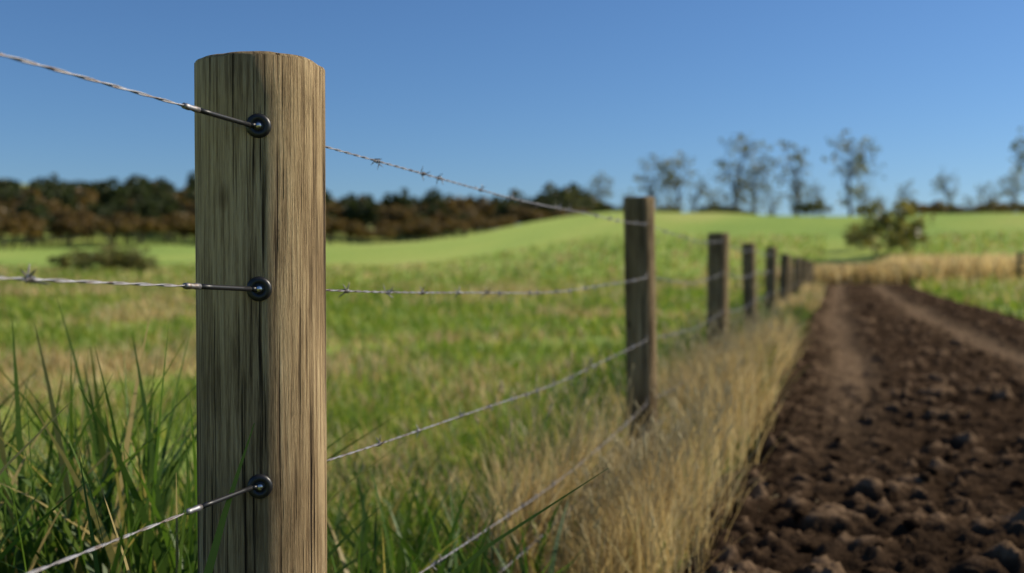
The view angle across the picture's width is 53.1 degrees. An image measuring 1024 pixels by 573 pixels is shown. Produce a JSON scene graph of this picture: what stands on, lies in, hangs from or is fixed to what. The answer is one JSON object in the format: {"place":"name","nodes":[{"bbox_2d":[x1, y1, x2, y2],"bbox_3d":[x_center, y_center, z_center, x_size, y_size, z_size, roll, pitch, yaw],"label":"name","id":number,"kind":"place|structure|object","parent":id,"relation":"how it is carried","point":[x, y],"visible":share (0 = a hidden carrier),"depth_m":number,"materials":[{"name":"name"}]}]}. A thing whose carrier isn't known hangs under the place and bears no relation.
{"place":"outdoors","nodes":[
{"label":"outdoors","id":0,"kind":"place"},
{"bbox_2d":[0,184,1023,572],"bbox_3d":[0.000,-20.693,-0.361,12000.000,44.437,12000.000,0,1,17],"label":"ground","id":1,"kind":"structure","parent":0,"point":[402,250],"depth_m":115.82,"materials":[{"name":"green plant"}]},
{"bbox_2d":[0,178,20,238],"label":"hill tree","id":2,"kind":"object","parent":1,"relation":"on","point":[7,194],"visible":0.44,"depth_m":233.94,"materials":[{"name":"green plant"}]},
{"bbox_2d":[0,219,27,249],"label":"tree","id":3,"kind":"object","parent":1,"relation":"on","point":[11,228],"visible":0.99,"depth_m":164.87,"materials":[{"name":"plant"}]},
{"bbox_2d":[0,178,29,195],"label":"hill tree","id":4,"kind":"object","parent":1,"relation":"on","point":[17,185],"visible":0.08,"depth_m":265.76,"materials":[{"name":"green plant"}]},
{"bbox_2d":[0,215,44,248],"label":"tree","id":5,"kind":"object","parent":1,"relation":"on","point":[32,226],"visible":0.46,"depth_m":172.22,"materials":[{"name":"plant"}]},
{"bbox_2d":[2,213,47,248],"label":"tree","id":6,"kind":"object","parent":1,"relation":"on","point":[28,217],"visible":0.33,"depth_m":175.29,"materials":[{"name":"plant"}]},
{"bbox_2d":[3,188,48,242],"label":"hill tree","id":7,"kind":"object","parent":1,"relation":"on","point":[21,199],"visible":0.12,"depth_m":207.57,"materials":[{"name":"green plant"}]},
{"bbox_2d":[14,195,55,247],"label":"hill tree","id":8,"kind":"object","parent":1,"relation":"on","point":[39,210],"visible":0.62,"depth_m":182.65,"materials":[{"name":"green plant"}]},
{"bbox_2d":[20,195,62,242],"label":"hill tree","id":9,"kind":"object","parent":1,"relation":"on","point":[54,204],"visible":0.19,"depth_m":204.16,"materials":[{"name":"brown plant"}]},
{"bbox_2d":[32,185,73,242],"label":"hill tree","id":10,"kind":"object","parent":1,"relation":"on","point":[48,196],"visible":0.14,"depth_m":211.56,"materials":[{"name":"green plant"}]},
{"bbox_2d":[40,180,74,241],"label":"hill tree","id":11,"kind":"object","parent":1,"relation":"on","point":[53,184],"visible":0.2,"depth_m":214.72,"materials":[{"name":"green plant"}]},
{"bbox_2d":[49,206,86,245],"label":"hill tree","id":12,"kind":"object","parent":1,"relation":"on","point":[61,214],"visible":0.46,"depth_m":190.76,"materials":[{"name":"brown plant"}]},
{"bbox_2d":[57,189,79,240],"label":"hill tree","id":13,"kind":"object","parent":1,"relation":"on","point":[69,197],"visible":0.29,"depth_m":214.28,"materials":[{"name":"green plant"}]},
{"bbox_2d":[44,221,95,246],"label":"tree","id":14,"kind":"object","parent":1,"relation":"on","point":[53,229],"visible":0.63,"depth_m":184.15,"materials":[{"name":"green plant"}]},
{"bbox_2d":[46,248,98,270],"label":"field scrub","id":15,"kind":"object","parent":1,"relation":"on","point":[62,261],"visible":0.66,"depth_m":77.21,"materials":[{"name":"green plant"}]},
{"bbox_2d":[49,215,97,246],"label":"tree","id":16,"kind":"object","parent":1,"relation":"on","point":[83,228],"visible":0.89,"depth_m":184.31,"materials":[{"name":"plant"}]},
{"bbox_2d":[65,188,100,239],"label":"hill tree","id":17,"kind":"object","parent":1,"relation":"on","point":[84,200],"visible":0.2,"depth_m":223.55,"materials":[{"name":"brown plant"}]},
{"bbox_2d":[67,204,98,244],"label":"hill tree","id":18,"kind":"object","parent":1,"relation":"on","point":[89,215],"visible":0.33,"depth_m":194.03,"materials":[{"name":"brown plant"}]},
{"bbox_2d":[85,202,104,240],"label":"hill tree","id":19,"kind":"object","parent":1,"relation":"on","point":[96,208],"visible":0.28,"depth_m":205.92,"materials":[{"name":"green plant"}]},
{"bbox_2d":[69,244,129,272],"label":"field scrub","id":20,"kind":"object","parent":1,"relation":"on","point":[107,262],"visible":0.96,"depth_m":75.66,"materials":[{"name":"green plant"}]},
{"bbox_2d":[90,177,132,239],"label":"hill tree","id":21,"kind":"object","parent":1,"relation":"on","point":[108,195],"visible":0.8,"depth_m":229.49,"materials":[{"name":"green plant"}]},
{"bbox_2d":[90,215,137,245],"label":"tree","id":22,"kind":"object","parent":1,"relation":"on","point":[109,227],"visible":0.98,"depth_m":183.99,"materials":[{"name":"plant"}]},
{"bbox_2d":[100,202,133,242],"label":"hill tree","id":23,"kind":"object","parent":1,"relation":"on","point":[108,210],"visible":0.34,"depth_m":200.74,"materials":[{"name":"green plant"}]},
{"bbox_2d":[88,242,152,270],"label":"field scrub","id":24,"kind":"object","parent":1,"relation":"on","point":[128,253],"visible":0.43,"depth_m":77.14,"materials":[{"name":"green plant"}]},
{"bbox_2d":[104,212,143,245],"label":"tree","id":25,"kind":"object","parent":1,"relation":"on","point":[136,226],"visible":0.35,"depth_m":189.52,"materials":[{"name":"brown plant"}]},
{"bbox_2d":[116,174,155,237],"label":"hill tree","id":26,"kind":"object","parent":1,"relation":"on","point":[141,191],"visible":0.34,"depth_m":239.72,"materials":[{"name":"green plant"}]},
{"bbox_2d":[126,203,154,242],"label":"hill tree","id":27,"kind":"object","parent":1,"relation":"on","point":[135,208],"visible":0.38,"depth_m":201.26,"materials":[{"name":"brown plant"}]},
{"bbox_2d":[122,253,161,273],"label":"field scrub","id":28,"kind":"object","parent":1,"relation":"on","point":[143,264],"visible":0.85,"depth_m":77.12,"materials":[{"name":"green plant"}]},
{"bbox_2d":[130,194,163,242],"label":"hill tree","id":29,"kind":"object","parent":1,"relation":"on","point":[146,206],"visible":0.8,"depth_m":202.85,"materials":[{"name":"green plant"}]},
{"bbox_2d":[129,217,170,244],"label":"tree","id":30,"kind":"object","parent":1,"relation":"on","point":[147,224],"visible":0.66,"depth_m":192.52,"materials":[{"name":"brown plant"}]},
{"bbox_2d":[138,177,169,230],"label":"hill tree","id":31,"kind":"object","parent":1,"relation":"on","point":[154,187],"visible":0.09,"depth_m":284.22,"materials":[{"name":"green plant"}]},
{"bbox_2d":[149,196,184,241],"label":"hill tree","id":32,"kind":"object","parent":1,"relation":"on","point":[168,207],"visible":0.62,"depth_m":212.90,"materials":[{"name":"green plant"}]},
{"bbox_2d":[152,186,194,237],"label":"hill tree","id":33,"kind":"object","parent":1,"relation":"on","point":[170,192],"visible":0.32,"depth_m":243.92,"materials":[{"name":"green plant"}]},
{"bbox_2d":[157,213,194,244],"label":"tree","id":34,"kind":"object","parent":1,"relation":"on","point":[174,224],"visible":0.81,"depth_m":197.85,"materials":[{"name":"brown plant"}]},
{"bbox_2d":[171,193,193,238],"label":"hill tree","id":35,"kind":"object","parent":1,"relation":"on","point":[185,204],"visible":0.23,"depth_m":241.06,"materials":[{"name":"brown plant"}]},
{"bbox_2d":[194,51,326,572],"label":"fence post","id":36,"kind":"object","parent":1,"relation":"on","point":[260,206],"visible":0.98,"depth_m":1.28,"materials":[{"name":"brown wood"}]},
{"bbox_2d":[200,108,272,508],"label":"wire insulators","id":37,"kind":"object","parent":36,"relation":"attached to","point":[258,288],"visible":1,"depth_m":1.26,"materials":[{"name":"black"}]},
{"bbox_2d":[0,53,813,572],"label":"barbed wire","id":38,"kind":"object","parent":36,"relation":"attached to","point":[28,277],"visible":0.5,"depth_m":1.68,"materials":[{"name":"silver metal"}]},
{"bbox_2d":[0,295,607,572],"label":"tall grass","id":39,"kind":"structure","parent":1,"relation":"on","point":[84,501],"depth_m":1.87,"materials":[{"name":"green plant"}]},
{"bbox_2d":[326,203,344,236],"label":"hill tree","id":40,"kind":"object","parent":1,"relation":"on","point":[338,210],"visible":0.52,"depth_m":298.93,"materials":[{"name":"brown plant"}]},
{"bbox_2d":[326,216,351,243],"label":"tree","id":41,"kind":"object","parent":1,"relation":"on","point":[331,222],"visible":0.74,"depth_m":235.37,"materials":[{"name":"brown plant"}]},
{"bbox_2d":[330,192,355,209],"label":"hill tree","id":42,"kind":"object","parent":1,"relation":"on","point":[346,199],"visible":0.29,"depth_m":311.70,"materials":[{"name":"green plant"}]},
{"bbox_2d":[328,219,363,243],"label":"tree","id":43,"kind":"object","parent":1,"relation":"on","point":[354,227],"visible":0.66,"depth_m":237.46,"materials":[{"name":"brown plant"}]},
{"bbox_2d":[343,194,377,240],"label":"hill tree","id":44,"kind":"object","parent":1,"relation":"on","point":[353,204],"visible":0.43,"depth_m":287.49,"materials":[{"name":"green plant"}]},
{"bbox_2d":[346,226,374,243],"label":"hedge bush","id":45,"kind":"object","parent":1,"relation":"on","point":[366,233],"visible":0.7,"depth_m":241.89,"materials":[{"name":"brown plant"}]},
{"bbox_2d":[349,199,380,241],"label":"hill tree","id":46,"kind":"object","parent":1,"relation":"on","point":[365,212],"visible":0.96,"depth_m":283.44,"materials":[{"name":"green plant"}]},
{"bbox_2d":[365,227,395,242],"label":"hedge bush","id":47,"kind":"object","parent":1,"relation":"on","point":[387,232],"visible":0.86,"depth_m":246.43,"materials":[{"name":"brown plant"}]},
{"bbox_2d":[373,217,395,242],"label":"hill tree","id":48,"kind":"object","parent":1,"relation":"on","point":[378,226],"visible":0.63,"depth_m":277.70,"materials":[{"name":"brown plant"}]},
{"bbox_2d":[379,204,411,241],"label":"hill tree","id":49,"kind":"object","parent":1,"relation":"on","point":[402,215],"visible":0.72,"depth_m":283.28,"materials":[{"name":"brown plant"}]},
{"bbox_2d":[380,187,412,233],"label":"hill tree","id":50,"kind":"object","parent":1,"relation":"on","point":[396,199],"visible":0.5,"depth_m":317.26,"materials":[{"name":"green plant"}]},
{"bbox_2d":[391,222,422,241],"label":"hedge bush","id":51,"kind":"object","parent":1,"relation":"on","point":[403,228],"visible":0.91,"depth_m":256.89,"materials":[{"name":"brown plant"}]},
{"bbox_2d":[417,220,440,239],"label":"hedge bush","id":52,"kind":"object","parent":1,"relation":"on","point":[428,227],"visible":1,"depth_m":256.69,"materials":[{"name":"brown plant"}]},
{"bbox_2d":[417,191,447,206],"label":"hill tree","id":53,"kind":"object","parent":1,"relation":"on","point":[434,198],"visible":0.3,"depth_m":323.42,"materials":[{"name":"green plant"}]},
{"bbox_2d":[422,201,451,237],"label":"hill tree","id":54,"kind":"object","parent":1,"relation":"on","point":[430,212],"visible":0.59,"depth_m":294.73,"materials":[{"name":"green plant"}]},
{"bbox_2d":[430,210,455,238],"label":"hill tree","id":55,"kind":"object","parent":1,"relation":"on","point":[443,218],"visible":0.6,"depth_m":292.17,"materials":[{"name":"brown plant"}]},
{"bbox_2d":[437,198,466,236],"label":"hill tree","id":56,"kind":"object","parent":1,"relation":"on","point":[453,208],"visible":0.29,"depth_m":301.19,"materials":[{"name":"brown plant"}]},
{"bbox_2d":[442,221,469,236],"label":"hedge bush","id":57,"kind":"object","parent":1,"relation":"on","point":[450,226],"visible":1,"depth_m":261.88,"materials":[{"name":"brown plant"}]},
{"bbox_2d":[449,195,480,234],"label":"hill tree","id":58,"kind":"object","parent":1,"relation":"on","point":[468,206],"visible":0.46,"depth_m":307.45,"materials":[{"name":"brown plant"}]},
{"bbox_2d":[471,196,502,229],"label":"hill tree","id":59,"kind":"object","parent":1,"relation":"on","point":[488,209],"visible":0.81,"depth_m":314.00,"materials":[{"name":"brown plant"}]},
{"bbox_2d":[472,220,502,231],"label":"hedge bush","id":60,"kind":"object","parent":1,"relation":"on","point":[489,224],"visible":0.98,"depth_m":264.31,"materials":[{"name":"brown plant"}]},
{"bbox_2d":[489,216,515,228],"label":"hedge bush","id":61,"kind":"object","parent":1,"relation":"on","point":[503,220],"visible":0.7,"depth_m":269.66,"materials":[{"name":"brown plant"}]},
{"bbox_2d":[490,201,516,226],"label":"hill tree","id":62,"kind":"object","parent":1,"relation":"on","point":[502,210],"visible":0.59,"depth_m":295.10,"materials":[{"name":"green plant"}]},
{"bbox_2d":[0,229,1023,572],"bbox_3d":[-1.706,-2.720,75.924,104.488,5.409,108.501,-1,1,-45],"label":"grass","id":63,"kind":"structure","parent":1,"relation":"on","point":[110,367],"depth_m":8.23,"materials":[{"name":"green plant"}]},
{"bbox_2d":[520,208,545,221],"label":"hedge bush","id":64,"kind":"object","parent":1,"relation":"on","point":[537,216],"visible":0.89,"depth_m":282.22,"materials":[{"name":"brown plant"}]},
{"bbox_2d":[539,181,574,202],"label":"hill tree","id":65,"kind":"object","parent":1,"relation":"on","point":[555,192],"visible":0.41,"depth_m":320.67,"materials":[{"name":"green plant"}]},
{"bbox_2d":[564,187,582,215],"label":"crest tree","id":66,"kind":"object","parent":1,"relation":"on","point":[571,205],"visible":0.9,"depth_m":221.09,"materials":[{"name":"green plant"}]},
{"bbox_2d":[558,182,590,200],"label":"hill tree","id":67,"kind":"object","parent":1,"relation":"on","point":[573,186],"visible":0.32,"depth_m":333.53,"materials":[{"name":"green plant"}]},
{"bbox_2d":[327,281,825,572],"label":"fence line tufts","id":68,"kind":"object","parent":1,"relation":"on","point":[623,376],"visible":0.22,"depth_m":4.14,"materials":[{"name":"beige plant"}]},
{"bbox_2d":[582,172,613,211],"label":"crest tree","id":69,"kind":"object","parent":1,"relation":"on","point":[599,190],"visible":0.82,"depth_m":212.99,"materials":[{"name":"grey plant"}]},
{"bbox_2d":[590,199,618,212],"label":"shrub","id":70,"kind":"object","parent":1,"relation":"on","point":[612,207],"visible":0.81,"depth_m":205.15,"materials":[{"name":"green plant"}]},
{"bbox_2d":[429,284,805,572],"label":"dry grass seed heads","id":71,"kind":"object","parent":1,"relation":"on","point":[610,470],"visible":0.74,"depth_m":3.00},
{"bbox_2d":[418,281,826,572],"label":"dry grass strip","id":72,"kind":"object","parent":1,"relation":"on","point":[748,419],"visible":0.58,"depth_m":2.94,"materials":[{"name":"beige plant"}]},
{"bbox_2d":[623,196,657,456],"bbox_3d":[0.511,0.323,4.041,0.122,1.353,0.122,0,3,15],"label":"fence post","id":73,"kind":"object","parent":1,"relation":"on","point":[640,293],"visible":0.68,"depth_m":3.98,"materials":[{"name":"brown wood"}]},
{"bbox_2d":[630,153,683,208],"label":"crest tree","id":74,"kind":"object","parent":1,"relation":"on","point":[651,189],"visible":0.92,"depth_m":208.67,"materials":[{"name":"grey plant"}]},
{"bbox_2d":[653,151,697,210],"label":"crest tree","id":75,"kind":"object","parent":1,"relation":"on","point":[679,199],"visible":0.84,"depth_m":210.40,"materials":[{"name":"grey plant"}]},
{"bbox_2d":[687,174,711,212],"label":"crest tree","id":76,"kind":"object","parent":1,"relation":"on","point":[702,187],"visible":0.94,"depth_m":216.01,"materials":[{"name":"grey plant"}]},
{"bbox_2d":[703,187,725,205],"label":"crest tree","id":77,"kind":"object","parent":1,"relation":"on","point":[712,201],"visible":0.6,"depth_m":229.57,"materials":[{"name":"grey plant"}]},
{"bbox_2d":[707,232,728,349],"bbox_3d":[1.360,0.298,6.773,0.142,1.308,0.142,1,-1,7],"label":"fence post","id":78,"kind":"object","parent":1,"relation":"on","point":[718,285],"visible":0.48,"depth_m":6.72,"materials":[{"name":"brown wood"}]},
{"bbox_2d":[699,132,774,211],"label":"crest tree","id":79,"kind":"object","parent":1,"relation":"on","point":[736,192],"visible":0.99,"depth_m":205.93,"materials":[{"name":"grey plant"}]},
{"bbox_2d":[742,243,756,327],"bbox_3d":[2.202,0.251,9.466,0.166,1.311,0.128,1,1,41],"label":"fence post","id":80,"kind":"object","parent":1,"relation":"on","point":[749,268],"visible":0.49,"depth_m":9.41,"materials":[{"name":"brown wood"}]},
{"bbox_2d":[732,160,775,214],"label":"crest tree","id":81,"kind":"object","parent":1,"relation":"on","point":[752,188],"visible":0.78,"depth_m":209.11,"materials":[{"name":"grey plant"}]},
{"bbox_2d":[764,246,777,313],"bbox_3d":[3.063,0.192,12.143,0.137,1.333,0.136,1,3,8],"label":"fence post","id":82,"kind":"object","parent":1,"relation":"on","point":[771,276],"visible":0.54,"depth_m":12.07,"materials":[{"name":"brown wood"}]},
{"bbox_2d":[756,186,786,215],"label":"crest tree","id":83,"kind":"object","parent":1,"relation":"on","point":[772,209],"visible":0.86,"depth_m":220.93,"materials":[{"name":"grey plant"}]},
{"bbox_2d":[778,254,789,304],"bbox_3d":[3.932,0.168,14.847,0.137,1.286,0.137,3,2,7],"label":"fence post","id":84,"kind":"object","parent":1,"relation":"on","point":[784,270],"visible":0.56,"depth_m":14.78,"materials":[{"name":"brown wood"}]},
{"bbox_2d":[771,140,811,215],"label":"crest tree","id":85,"kind":"object","parent":1,"relation":"on","point":[797,159],"visible":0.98,"depth_m":204.88,"materials":[{"name":"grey plant"}]},
{"bbox_2d":[793,257,798,293],"bbox_3d":[5.614,0.064,20.247,0.123,1.304,0.122,0,2,13],"label":"fence post","id":86,"kind":"object","parent":1,"relation":"on","point":[795,273],"visible":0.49,"depth_m":20.19,"materials":[{"name":"brown wood"}]},
{"bbox_2d":[789,198,814,215],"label":"shrub","id":87,"kind":"object","parent":1,"relation":"on","point":[795,205],"visible":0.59,"depth_m":201.02,"materials":[{"name":"green plant"}]},
{"bbox_2d":[796,197,832,215],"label":"shrub","id":88,"kind":"object","parent":1,"relation":"on","point":[820,207],"visible":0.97,"depth_m":196.81,"materials":[{"name":"green plant"}]},
{"bbox_2d":[806,180,825,215],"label":"crest tree","id":89,"kind":"object","parent":1,"relation":"on","point":[814,193],"visible":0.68,"depth_m":215.83,"materials":[{"name":"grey plant"}]},
{"bbox_2d":[673,283,1023,572],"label":"tilled soil strip","id":90,"kind":"object","parent":1,"relation":"on","point":[860,504],"visible":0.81,"depth_m":3.92,"materials":[{"name":"brown soil"}]},
{"bbox_2d":[693,294,1023,572],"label":"soil clods","id":91,"kind":"object","parent":90,"relation":"on","point":[912,524],"visible":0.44,"depth_m":3.80,"materials":[{"name":"brown soil"}]},
{"bbox_2d":[822,129,885,215],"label":"crest tree","id":92,"kind":"object","parent":1,"relation":"on","point":[848,187],"visible":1,"depth_m":202.74,"materials":[{"name":"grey plant"}]},
{"bbox_2d":[841,221,875,250],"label":"bush","id":93,"kind":"object","parent":1,"relation":"on","point":[851,234],"visible":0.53,"depth_m":82.82,"materials":[{"name":"green plant"}]},
{"bbox_2d":[777,261,943,284],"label":"dry verge","id":94,"kind":"structure","parent":1,"relation":"on","point":[873,273],"depth_m":38.76,"materials":[{"name":"beige plant"}]},
{"bbox_2d":[851,182,880,215],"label":"crest tree","id":95,"kind":"object","parent":1,"relation":"on","point":[863,198],"visible":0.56,"depth_m":216.99,"materials":[{"name":"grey plant"}]},
{"bbox_2d":[852,196,934,258],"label":"bush","id":96,"kind":"object","parent":1,"relation":"on","point":[898,227],"visible":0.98,"depth_m":74.89,"materials":[{"name":"green plant"}]},
{"bbox_2d":[895,180,917,211],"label":"crest tree","id":97,"kind":"object","parent":1,"relation":"on","point":[902,190],"visible":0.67,"depth_m":215.99,"materials":[{"name":"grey plant"}]},
{"bbox_2d":[887,228,934,254],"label":"bush","id":98,"kind":"object","parent":1,"relation":"on","point":[921,237],"visible":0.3,"depth_m":78.08,"materials":[{"name":"green plant"}]},
{"bbox_2d":[926,200,951,213],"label":"bush","id":99,"kind":"object","parent":1,"relation":"on","point":[936,206],"visible":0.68,"depth_m":235.49,"materials":[{"name":"green plant"}]},
{"bbox_2d":[930,165,960,213],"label":"crest tree","id":100,"kind":"object","parent":1,"relation":"on","point":[950,204],"visible":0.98,"depth_m":207.40,"materials":[{"name":"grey plant"}]},
{"bbox_2d":[876,252,1023,282],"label":"dry grass","id":101,"kind":"structure","parent":1,"relation":"on","point":[966,266],"depth_m":40.86,"materials":[{"name":"beige plant"}]},
{"bbox_2d":[968,182,1001,212],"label":"crest tree","id":102,"kind":"object","parent":1,"relation":"on","point":[988,200],"visible":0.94,"depth_m":214.05,"materials":[{"name":"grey plant"}]},
{"bbox_2d":[978,198,1011,212],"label":"bush","id":103,"kind":"object","parent":1,"relation":"on","point":[994,206],"visible":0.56,"depth_m":227.54,"materials":[{"name":"green plant"}]},
{"bbox_2d":[997,170,1023,212],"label":"crest tree","id":104,"kind":"object","parent":1,"relation":"on","point":[1007,191],"visible":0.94,"depth_m":204.51,"materials":[{"name":"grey plant"}]},
{"bbox_2d":[1008,127,1023,191],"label":"crest tree","id":105,"kind":"object","parent":1,"relation":"on","point":[1014,146],"visible":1,"depth_m":193.22,"materials":[{"name":"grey plant"}]},
{"bbox_2d":[0,0,1023,228],"label":"sky","id":106,"kind":"structure","parent":0,"point":[501,96],"materials":[{"name":"blue"}]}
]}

